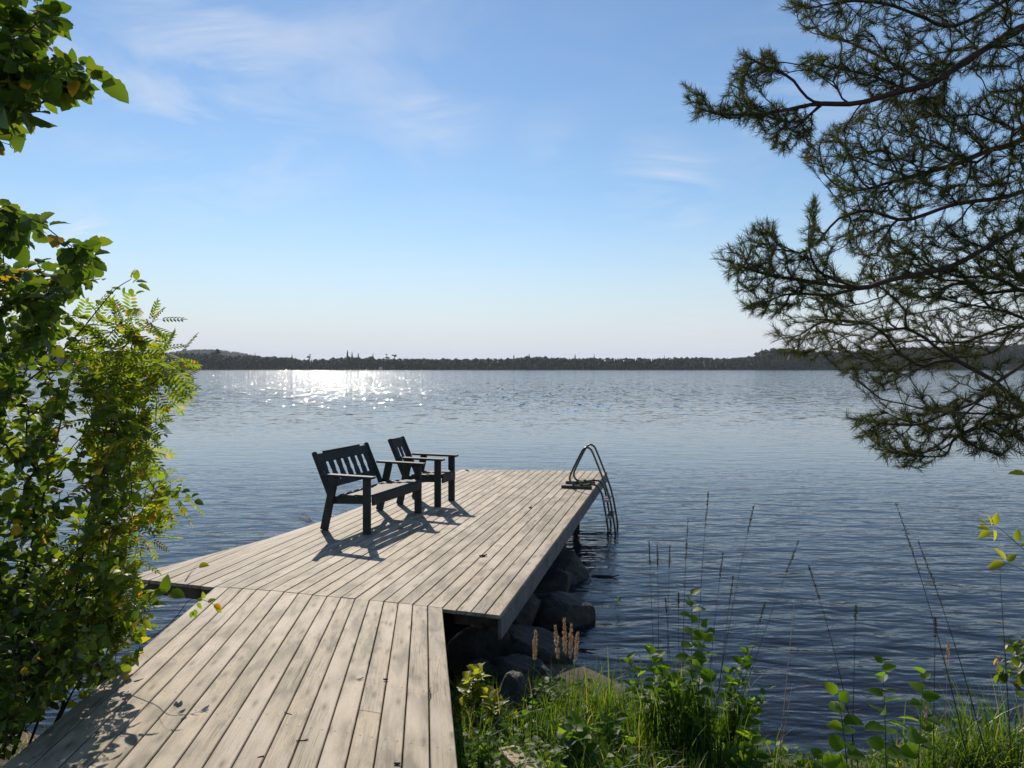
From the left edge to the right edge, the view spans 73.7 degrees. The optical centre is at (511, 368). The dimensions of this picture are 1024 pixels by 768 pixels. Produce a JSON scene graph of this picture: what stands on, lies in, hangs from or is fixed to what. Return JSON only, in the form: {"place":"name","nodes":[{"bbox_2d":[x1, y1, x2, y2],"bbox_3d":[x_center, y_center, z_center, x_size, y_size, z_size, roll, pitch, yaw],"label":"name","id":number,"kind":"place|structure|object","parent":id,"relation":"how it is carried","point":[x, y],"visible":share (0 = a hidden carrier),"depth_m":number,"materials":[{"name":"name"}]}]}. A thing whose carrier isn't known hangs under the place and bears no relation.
{"place":"outdoors","nodes":[
{"label":"outdoors","id":0,"kind":"place"},
{"bbox_2d":[0,370,1023,696],"bbox_3d":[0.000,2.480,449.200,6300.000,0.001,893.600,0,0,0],"label":"water","id":1,"kind":"structure","parent":0,"point":[736,444],"depth_m":23.38,"materials":[{"name":"liquid"}]},
{"bbox_2d":[533,567,572,593],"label":"boulder","id":2,"kind":"object","parent":1,"relation":"in","point":[553,580],"visible":0.33,"depth_m":7.20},
{"bbox_2d":[533,591,595,633],"bbox_3d":[0.495,2.400,6.707,0.673,0.403,0.521,1,-8,-11],"label":"boulder","id":3,"kind":"object","parent":1,"relation":"in","point":[574,609],"visible":0.83,"depth_m":6.54,"materials":[{"name":"stone"}]},
{"bbox_2d":[550,548,590,588],"bbox_3d":[0.563,2.439,8.129,0.812,0.544,0.726,-4,0,-23],"label":"boulder","id":4,"kind":"object","parent":1,"relation":"in","point":[567,560],"visible":0.37,"depth_m":8.01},
{"bbox_2d":[591,575,619,576],"bbox_3d":[1.107,2.463,8.104,0.337,0.037,0.027,0,0,10],"label":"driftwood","id":5,"kind":"object","parent":1,"relation":"on","point":[605,575],"visible":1,"depth_m":8.09,"materials":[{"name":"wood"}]},
{"bbox_2d":[0,355,1023,767],"bbox_3d":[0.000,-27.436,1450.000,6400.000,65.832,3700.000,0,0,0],"label":"ground","id":6,"kind":"structure","parent":0,"point":[894,615],"depth_m":9.12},
{"bbox_2d":[0,722,53,767],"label":"bank grass","id":7,"kind":"structure","parent":6,"relation":"on","point":[21,746],"depth_m":4.32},
{"bbox_2d":[0,618,94,760],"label":"bramble bush","id":8,"kind":"object","parent":6,"relation":"on","point":[33,708],"visible":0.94,"depth_m":3.18,"materials":[{"name":"green plant"}]},
{"bbox_2d":[0,0,128,368],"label":"alder tree","id":9,"kind":"object","parent":6,"relation":"on","point":[31,77],"visible":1,"depth_m":2.33,"materials":[{"name":"green plant"}]},
{"bbox_2d":[0,303,139,766],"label":"alder shrub","id":10,"kind":"object","parent":6,"relation":"on","point":[37,444],"visible":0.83,"depth_m":3.39,"materials":[{"name":"green plant"}]},
{"bbox_2d":[184,562,208,581],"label":"birch twig","id":11,"kind":"object","parent":10,"relation":"attached to","point":[203,564],"visible":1,"depth_m":4.10,"materials":[{"name":"green plant"}]},
{"bbox_2d":[0,573,157,751],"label":"honeysuckle shrub","id":12,"kind":"object","parent":6,"relation":"on","point":[112,668],"visible":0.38,"depth_m":3.58,"materials":[{"name":"green plant"}]},
{"bbox_2d":[143,592,221,643],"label":"rowan twig","id":13,"kind":"object","parent":12,"relation":"attached to","point":[217,607],"visible":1,"depth_m":4.00,"materials":[{"name":"green plant"}]},
{"bbox_2d":[0,545,166,723],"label":"willow shrub","id":14,"kind":"object","parent":6,"relation":"on","point":[61,649],"visible":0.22,"depth_m":3.72,"materials":[{"name":"green plant"}]},
{"bbox_2d":[112,574,184,611],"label":"alder twig","id":15,"kind":"object","parent":14,"relation":"attached to","point":[164,588],"visible":0.79,"depth_m":3.90,"materials":[{"name":"green plant"}]},
{"bbox_2d":[11,328,186,754],"bbox_3d":[-2.198,1.000,3.831,1.221,2.416,0.691,0,0,37],"label":"hazel shrub","id":16,"kind":"object","parent":6,"relation":"on","point":[151,513],"visible":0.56,"depth_m":3.62,"materials":[{"name":"green plant"}]},
{"bbox_2d":[143,483,203,504],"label":"drooping twig","id":17,"kind":"object","parent":16,"relation":"attached to","point":[197,501],"visible":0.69,"depth_m":3.80,"materials":[{"name":"green plant"}]},
{"bbox_2d":[25,270,204,745],"bbox_3d":[-2.181,0.887,3.741,1.461,2.793,0.925,0,0,36],"label":"rowan shrub","id":18,"kind":"object","parent":6,"relation":"on","point":[97,335],"visible":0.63,"depth_m":3.56,"materials":[{"name":"green plant"}]},
{"bbox_2d":[167,349,261,357],"bbox_3d":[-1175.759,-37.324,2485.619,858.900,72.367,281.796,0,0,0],"label":"hill forest","id":19,"kind":"object","parent":6,"relation":"on","point":[222,352],"visible":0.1,"depth_m":2530.54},
{"bbox_2d":[210,349,219,368],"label":"shore pine","id":20,"kind":"object","parent":6,"relation":"on","point":[213,354],"visible":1,"depth_m":892.48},
{"bbox_2d":[2,587,456,767],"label":"wooden walkway","id":21,"kind":"structure","parent":6,"relation":"on","point":[208,686],"depth_m":3.65,"materials":[{"name":"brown wood"}]},
{"bbox_2d":[253,355,256,369],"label":"shore spruce","id":22,"kind":"object","parent":6,"relation":"on","point":[254,365],"visible":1,"depth_m":891.73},
{"bbox_2d":[285,508,313,522],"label":"dry reed tuft","id":23,"kind":"object","parent":6,"relation":"on","point":[304,519],"visible":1,"depth_m":8.29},
{"bbox_2d":[345,349,349,368],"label":"shore spruce","id":24,"kind":"object","parent":6,"relation":"on","point":[347,366],"visible":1,"depth_m":891.41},
{"bbox_2d":[350,354,353,369],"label":"shore spruce","id":25,"kind":"object","parent":6,"relation":"on","point":[351,360],"visible":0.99,"depth_m":891.87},
{"bbox_2d":[356,353,360,369],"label":"shore spruce","id":26,"kind":"object","parent":6,"relation":"on","point":[358,364],"visible":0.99,"depth_m":891.71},
{"bbox_2d":[138,470,606,638],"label":"wooden jetty","id":27,"kind":"object","parent":6,"relation":"on","point":[404,553],"visible":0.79,"depth_m":6.85,"materials":[{"name":"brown wood"}]},
{"bbox_2d":[312,442,425,534],"bbox_3d":[-1.726,1.412,8.276,0.863,0.892,1.265,0,0,21],"label":"garden bench","id":28,"kind":"object","parent":27,"relation":"on","point":[383,490],"visible":1,"depth_m":8.12,"materials":[{"name":"black paint"}]},
{"bbox_2d":[388,436,458,506],"bbox_3d":[-1.239,1.412,9.414,0.863,0.892,0.545,0,0,19],"label":"garden armchair","id":29,"kind":"object","parent":27,"relation":"on","point":[436,474],"visible":0.8,"depth_m":9.31,"materials":[{"name":"black paint"}]},
{"bbox_2d":[561,444,618,548],"bbox_3d":[1.224,1.976,10.650,0.842,1.547,0.478,0,0,14],"label":"bathing ladder","id":30,"kind":"object","parent":27,"relation":"attached to","point":[586,484],"visible":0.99,"depth_m":10.51,"materials":[{"name":"metal"}]},
{"bbox_2d":[387,627,428,684],"bbox_3d":[-0.914,2.520,5.850,0.529,0.465,0.554,-10,3,-40],"label":"foundation stone","id":31,"kind":"object","parent":6,"relation":"on","point":[409,657],"visible":0.06,"depth_m":5.83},
{"bbox_2d":[411,613,470,643],"bbox_3d":[-0.595,2.516,6.287,0.574,0.466,0.673,0,0,-31],"label":"foundation stone","id":32,"kind":"object","parent":6,"relation":"on","point":[451,628],"visible":0.08,"depth_m":6.20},
{"bbox_2d":[449,665,465,707],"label":"grass tuft","id":33,"kind":"object","parent":6,"relation":"on","point":[455,686],"visible":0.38,"depth_m":4.87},
{"bbox_2d":[428,689,490,732],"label":"grass tuft","id":34,"kind":"object","parent":6,"relation":"on","point":[456,711],"visible":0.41,"depth_m":4.45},
{"bbox_2d":[452,663,490,717],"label":"broad leaved plant","id":35,"kind":"object","parent":6,"relation":"on","point":[471,680],"visible":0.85,"depth_m":4.59,"materials":[{"name":"green plant"}]},
{"bbox_2d":[461,729,492,767],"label":"leafy weed","id":36,"kind":"object","parent":6,"relation":"on","point":[481,749],"visible":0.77,"depth_m":3.70,"materials":[{"name":"green plant"}]},
{"bbox_2d":[446,625,509,680],"bbox_3d":[-0.290,2.383,5.764,0.612,0.528,0.515,0,0,10],"label":"boulder","id":37,"kind":"object","parent":6,"relation":"on","point":[468,645],"visible":0.52,"depth_m":5.55,"materials":[{"name":"stone"}]},
{"bbox_2d":[459,658,499,687],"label":"boulder","id":38,"kind":"object","parent":6,"relation":"on","point":[491,664],"visible":0.27,"depth_m":5.07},
{"bbox_2d":[480,685,511,723],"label":"leafy weed","id":39,"kind":"object","parent":6,"relation":"on","point":[493,704],"visible":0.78,"depth_m":4.32,"materials":[{"name":"green plant"}]},
{"bbox_2d":[452,708,552,764],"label":"grass tuft","id":40,"kind":"object","parent":6,"relation":"on","point":[500,738],"visible":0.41,"depth_m":3.90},
{"bbox_2d":[0,344,1023,369],"bbox_3d":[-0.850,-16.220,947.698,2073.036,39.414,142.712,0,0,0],"label":"distant forest","id":41,"kind":"object","parent":6,"relation":"on","point":[228,362],"visible":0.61,"depth_m":898.79,"materials":[{"name":"plant"}]},
{"bbox_2d":[512,356,515,368],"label":"shore spruce","id":42,"kind":"object","parent":6,"relation":"on","point":[514,365],"visible":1,"depth_m":891.80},
{"bbox_2d":[495,670,534,717],"bbox_3d":[0.001,2.220,4.581,0.252,0.351,0.378,0,0,43],"label":"boulder","id":43,"kind":"object","parent":6,"relation":"on","point":[511,678],"visible":0.5,"depth_m":4.52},
{"bbox_2d":[498,745,542,767],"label":"timber offcut","id":44,"kind":"object","parent":6,"relation":"on","point":[510,756],"visible":0.56,"depth_m":3.67,"materials":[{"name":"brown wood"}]},
{"bbox_2d":[19,365,1023,369],"bbox_3d":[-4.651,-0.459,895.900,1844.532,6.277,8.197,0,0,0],"label":"shoreline bushes","id":45,"kind":"object","parent":6,"relation":"on","point":[532,367],"visible":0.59,"depth_m":894.18,"materials":[{"name":"plant"}]},
{"bbox_2d":[490,654,552,687],"bbox_3d":[0.123,2.361,5.200,0.592,0.357,0.504,-1,-4,11],"label":"boulder","id":46,"kind":"object","parent":6,"relation":"on","point":[503,663],"visible":0.43,"depth_m":5.09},
{"bbox_2d":[512,593,540,625],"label":"boulder","id":47,"kind":"object","parent":6,"relation":"on","point":[526,615],"visible":0.11,"depth_m":6.32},
{"bbox_2d":[526,355,531,368],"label":"shore spruce","id":48,"kind":"object","parent":6,"relation":"on","point":[529,362],"visible":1,"depth_m":891.65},
{"bbox_2d":[531,629,537,732],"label":"feather grass","id":49,"kind":"object","parent":6,"relation":"on","point":[534,643],"depth_m":4.05,"materials":[{"name":"plant"}]},
{"bbox_2d":[502,624,574,663],"bbox_3d":[0.148,2.417,5.811,0.742,0.405,0.543,6,-12,-6],"label":"boulder","id":50,"kind":"object","parent":6,"relation":"on","point":[521,638],"visible":0.39,"depth_m":5.67,"materials":[{"name":"stone"}]},
{"bbox_2d":[527,687,556,713],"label":"boulder","id":51,"kind":"object","parent":6,"relation":"on","point":[534,691],"visible":0.23,"depth_m":4.55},
{"bbox_2d":[484,682,602,750],"bbox_3d":[0.150,2.079,4.059,0.698,0.326,0.582,0,0,-27],"label":"grass tuft","id":52,"kind":"object","parent":6,"relation":"on","point":[552,718],"visible":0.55,"depth_m":4.06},
{"bbox_2d":[553,625,563,718],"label":"feather grass","id":53,"kind":"object","parent":6,"relation":"on","point":[557,650],"depth_m":4.30,"materials":[{"name":"plant"}]},
{"bbox_2d":[562,618,567,701],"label":"feather grass","id":54,"kind":"object","parent":6,"relation":"on","point":[564,638],"depth_m":4.32,"materials":[{"name":"plant"}]},
{"bbox_2d":[568,624,573,707],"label":"feather grass","id":55,"kind":"object","parent":6,"relation":"on","point":[570,651],"depth_m":4.28,"materials":[{"name":"plant"}]},
{"bbox_2d":[558,682,588,695],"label":"boulder","id":56,"kind":"object","parent":6,"relation":"on","point":[563,689],"visible":0.1,"depth_m":4.91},
{"bbox_2d":[571,632,578,706],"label":"feather grass","id":57,"kind":"object","parent":6,"relation":"on","point":[576,644],"depth_m":4.34,"materials":[{"name":"plant"}]},
{"bbox_2d":[573,356,577,368],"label":"shore spruce","id":58,"kind":"object","parent":6,"relation":"on","point":[575,364],"visible":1,"depth_m":891.92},
{"bbox_2d":[549,711,603,767],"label":"leafy weed","id":59,"kind":"object","parent":6,"relation":"on","point":[573,732],"visible":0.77,"depth_m":3.60,"materials":[{"name":"green plant"}]},
{"bbox_2d":[549,665,610,734],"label":"grass tuft","id":60,"kind":"object","parent":6,"relation":"on","point":[576,700],"visible":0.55,"depth_m":4.37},
{"bbox_2d":[572,648,631,724],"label":"grass tuft","id":61,"kind":"object","parent":6,"relation":"on","point":[609,699],"visible":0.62,"depth_m":4.50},
{"bbox_2d":[594,706,638,761],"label":"leafy weed","id":62,"kind":"object","parent":6,"relation":"on","point":[618,720],"visible":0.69,"depth_m":3.88,"materials":[{"name":"green plant"}]},
{"bbox_2d":[563,688,685,765],"bbox_3d":[0.678,2.123,4.042,0.763,0.366,0.698,0,0,0],"label":"grass tuft","id":63,"kind":"object","parent":6,"relation":"on","point":[630,728],"visible":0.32,"depth_m":4.04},
{"bbox_2d":[648,541,655,711],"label":"grass stalk","id":64,"kind":"object","parent":6,"relation":"on","point":[651,598],"depth_m":4.40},
{"bbox_2d":[622,645,686,748],"bbox_3d":[0.877,2.015,4.162,0.393,0.693,0.234,0,0,26],"label":"leafy weed","id":65,"kind":"object","parent":6,"relation":"on","point":[628,659],"visible":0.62,"depth_m":4.14,"materials":[{"name":"green plant"}]},
{"bbox_2d":[656,545,659,684],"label":"grass stalk","id":66,"kind":"object","parent":6,"relation":"on","point":[657,557],"depth_m":4.40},
{"bbox_2d":[603,634,725,767],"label":"grass tuft","id":67,"kind":"object","parent":6,"relation":"on","point":[668,735],"visible":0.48,"depth_m":4.05,"materials":[{"name":"plant"}]},
{"bbox_2d":[665,598,670,669],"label":"grass stalk","id":68,"kind":"object","parent":6,"relation":"on","point":[667,625],"depth_m":4.30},
{"bbox_2d":[668,545,670,712],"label":"grass stalk","id":69,"kind":"object","parent":6,"relation":"on","point":[669,566],"depth_m":4.40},
{"bbox_2d":[677,593,679,626],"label":"grass stalk","id":70,"kind":"object","parent":6,"relation":"on","point":[678,598],"depth_m":4.35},
{"bbox_2d":[644,588,718,742],"bbox_3d":[1.018,1.844,4.111,0.240,1.058,0.559,0,0,-33],"label":"leafy weed","id":71,"kind":"object","parent":6,"relation":"on","point":[698,658],"visible":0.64,"depth_m":4.03,"materials":[{"name":"green plant"}]},
{"bbox_2d":[683,518,688,652],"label":"grass stalk","id":72,"kind":"object","parent":6,"relation":"on","point":[685,570],"depth_m":4.35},
{"bbox_2d":[670,684,718,767],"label":"leafy weed","id":73,"kind":"object","parent":6,"relation":"on","point":[686,733],"visible":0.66,"depth_m":3.92,"materials":[{"name":"green plant"}]},
{"bbox_2d":[637,652,765,767],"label":"grass tuft","id":74,"kind":"object","parent":6,"relation":"on","point":[720,739],"visible":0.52,"depth_m":3.96,"materials":[{"name":"plant"}]},
{"bbox_2d":[699,492,708,620],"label":"grass stalk","id":75,"kind":"object","parent":6,"relation":"on","point":[703,548],"depth_m":4.20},
{"bbox_2d":[710,553,723,668],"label":"grass stalk","id":76,"kind":"object","parent":6,"relation":"on","point":[717,598],"depth_m":4.30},
{"bbox_2d":[716,576,733,722],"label":"grass stalk","id":77,"kind":"object","parent":6,"relation":"on","point":[725,631],"depth_m":4.30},
{"bbox_2d":[713,506,754,720],"bbox_3d":[1.347,1.618,4.199,0.290,1.550,0.017,0,0,0],"label":"grass stalk","id":78,"kind":"object","parent":6,"relation":"on","point":[753,507],"depth_m":4.20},
{"bbox_2d":[450,673,1022,767],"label":"ground cover","id":79,"kind":"object","parent":6,"relation":"on","point":[502,724],"visible":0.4,"depth_m":4.01,"materials":[{"name":"green plant"}]},
{"bbox_2d":[450,656,1023,767],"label":"grass","id":80,"kind":"structure","parent":6,"relation":"on","point":[625,764],"depth_m":4.08,"materials":[{"name":"plant"}]},
{"bbox_2d":[714,645,774,767],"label":"leafy weed","id":81,"kind":"object","parent":6,"relation":"on","point":[756,709],"visible":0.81,"depth_m":4.09,"materials":[{"name":"green plant"}]},
{"bbox_2d":[722,730,772,767],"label":"leafy weed","id":82,"kind":"object","parent":6,"relation":"on","point":[743,754],"visible":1,"depth_m":3.70,"materials":[{"name":"green plant"}]},
{"bbox_2d":[738,601,765,704],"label":"grass stalk","id":83,"kind":"object","parent":6,"relation":"on","point":[764,604],"depth_m":4.20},
{"bbox_2d":[710,715,808,767],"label":"grass tuft","id":84,"kind":"object","parent":6,"relation":"on","point":[773,762],"visible":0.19,"depth_m":4.07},
{"bbox_2d":[728,540,798,739],"bbox_3d":[1.489,1.709,4.100,0.479,1.356,0.017,0,0,0],"label":"grass stalk","id":85,"kind":"object","parent":6,"relation":"on","point":[789,564],"depth_m":4.10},
{"bbox_2d":[760,349,766,368],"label":"shore spruce","id":86,"kind":"object","parent":6,"relation":"on","point":[762,366],"visible":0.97,"depth_m":890.78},
{"bbox_2d":[764,348,776,368],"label":"shore pine","id":87,"kind":"object","parent":6,"relation":"on","point":[768,354],"visible":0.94,"depth_m":888.50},
{"bbox_2d":[775,350,782,368],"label":"shore spruce","id":88,"kind":"object","parent":6,"relation":"on","point":[779,362],"visible":0.84,"depth_m":890.74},
{"bbox_2d":[777,683,792,767],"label":"grass stalk","id":89,"kind":"object","parent":6,"relation":"on","point":[785,725],"depth_m":3.90,"materials":[{"name":"plant"}]},
{"bbox_2d":[778,606,793,767],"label":"grass stalk","id":90,"kind":"object","parent":6,"relation":"on","point":[785,693],"depth_m":3.90,"materials":[{"name":"plant"}]},
{"bbox_2d":[762,740,817,767],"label":"grass tuft","id":91,"kind":"object","parent":6,"relation":"on","point":[779,765],"visible":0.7,"depth_m":3.93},
{"bbox_2d":[810,747,840,767],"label":"alder seedling","id":92,"kind":"object","parent":6,"relation":"on","point":[830,760],"visible":1,"depth_m":3.55,"materials":[{"name":"green plant"}]},
{"bbox_2d":[808,566,858,767],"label":"grass stalk","id":93,"kind":"object","parent":6,"relation":"on","point":[812,575],"depth_m":3.90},
{"bbox_2d":[824,682,864,767],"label":"alder seedling","id":94,"kind":"object","parent":6,"relation":"on","point":[836,742],"visible":0.97,"depth_m":3.75,"materials":[{"name":"green plant"}]},
{"bbox_2d":[677,0,1023,474],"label":"pine tree","id":95,"kind":"object","parent":6,"relation":"on","point":[940,70],"visible":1,"depth_m":3.06,"materials":[{"name":"green plant"}]},
{"bbox_2d":[851,604,857,767],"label":"grass stalk","id":96,"kind":"object","parent":6,"relation":"on","point":[855,612],"depth_m":3.90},
{"bbox_2d":[864,655,908,767],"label":"alder seedling","id":97,"kind":"object","parent":6,"relation":"on","point":[875,743],"visible":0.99,"depth_m":3.81,"materials":[{"name":"green plant"}]},
{"bbox_2d":[831,732,992,767],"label":"grass tuft","id":98,"kind":"object","parent":6,"relation":"on","point":[891,760],"visible":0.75,"depth_m":3.84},
{"bbox_2d":[897,667,942,767],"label":"alder seedling","id":99,"kind":"object","parent":6,"relation":"on","point":[909,750],"visible":0.99,"depth_m":3.75,"materials":[{"name":"green plant"}]},
{"bbox_2d":[923,701,927,758],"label":"feather grass","id":100,"kind":"object","parent":6,"relation":"on","point":[925,716],"depth_m":3.70,"materials":[{"name":"plant"}]},
{"bbox_2d":[895,503,969,767],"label":"grass stalk","id":101,"kind":"object","parent":6,"relation":"on","point":[909,542],"depth_m":3.60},
{"bbox_2d":[932,617,937,767],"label":"grass stalk","id":102,"kind":"object","parent":6,"relation":"on","point":[935,622],"depth_m":3.80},
{"bbox_2d":[944,640,949,767],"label":"feather grass","id":103,"kind":"object","parent":6,"relation":"on","point":[947,647],"depth_m":3.80,"materials":[{"name":"plant"}]},
{"bbox_2d":[877,677,1023,767],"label":"grass tuft","id":104,"kind":"object","parent":6,"relation":"on","point":[957,736],"visible":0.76,"depth_m":3.85,"materials":[{"name":"plant"}]},
{"bbox_2d":[883,700,1019,767],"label":"grass tuft","id":105,"kind":"object","parent":6,"relation":"on","point":[936,756],"visible":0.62,"depth_m":3.90,"materials":[{"name":"plant"}]},
{"bbox_2d":[918,540,988,767],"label":"grass stalk","id":106,"kind":"object","parent":6,"relation":"on","point":[924,558],"depth_m":3.70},
{"bbox_2d":[902,657,1023,767],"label":"grass tuft","id":107,"kind":"object","parent":6,"relation":"on","point":[1018,759],"visible":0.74,"depth_m":3.81,"materials":[{"name":"plant"}]},
{"bbox_2d":[996,655,1000,762],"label":"feather grass","id":108,"kind":"object","parent":6,"relation":"on","point":[998,659],"depth_m":3.75,"materials":[{"name":"plant"}]},
{"bbox_2d":[1000,575,1012,767],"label":"grass stalk","id":109,"kind":"object","parent":6,"relation":"on","point":[1006,681],"depth_m":3.60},
{"bbox_2d":[993,636,1023,697],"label":"alder bush","id":110,"kind":"object","parent":6,"relation":"on","point":[1017,649],"visible":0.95,"depth_m":3.62,"materials":[{"name":"green plant"}]},
{"bbox_2d":[0,0,1023,362],"label":"sky","id":111,"kind":"structure","parent":0,"point":[427,179],"materials":[{"name":"blue"}]},
{"bbox_2d":[977,513,1023,549],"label":"aspen twig","id":112,"kind":"object","parent":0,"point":[995,520],"visible":1,"depth_m":3.00,"materials":[{"name":"green plant"}]},
{"bbox_2d":[988,549,1023,570],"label":"aspen twig","id":113,"kind":"object","parent":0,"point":[996,564],"visible":1,"depth_m":3.00,"materials":[{"name":"green plant"}]},
{"bbox_2d":[1008,469,1023,474],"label":"yellow leaf twig","id":114,"kind":"object","parent":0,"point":[1017,472],"visible":1,"depth_m":2.61,"materials":[{"name":"green plant"}]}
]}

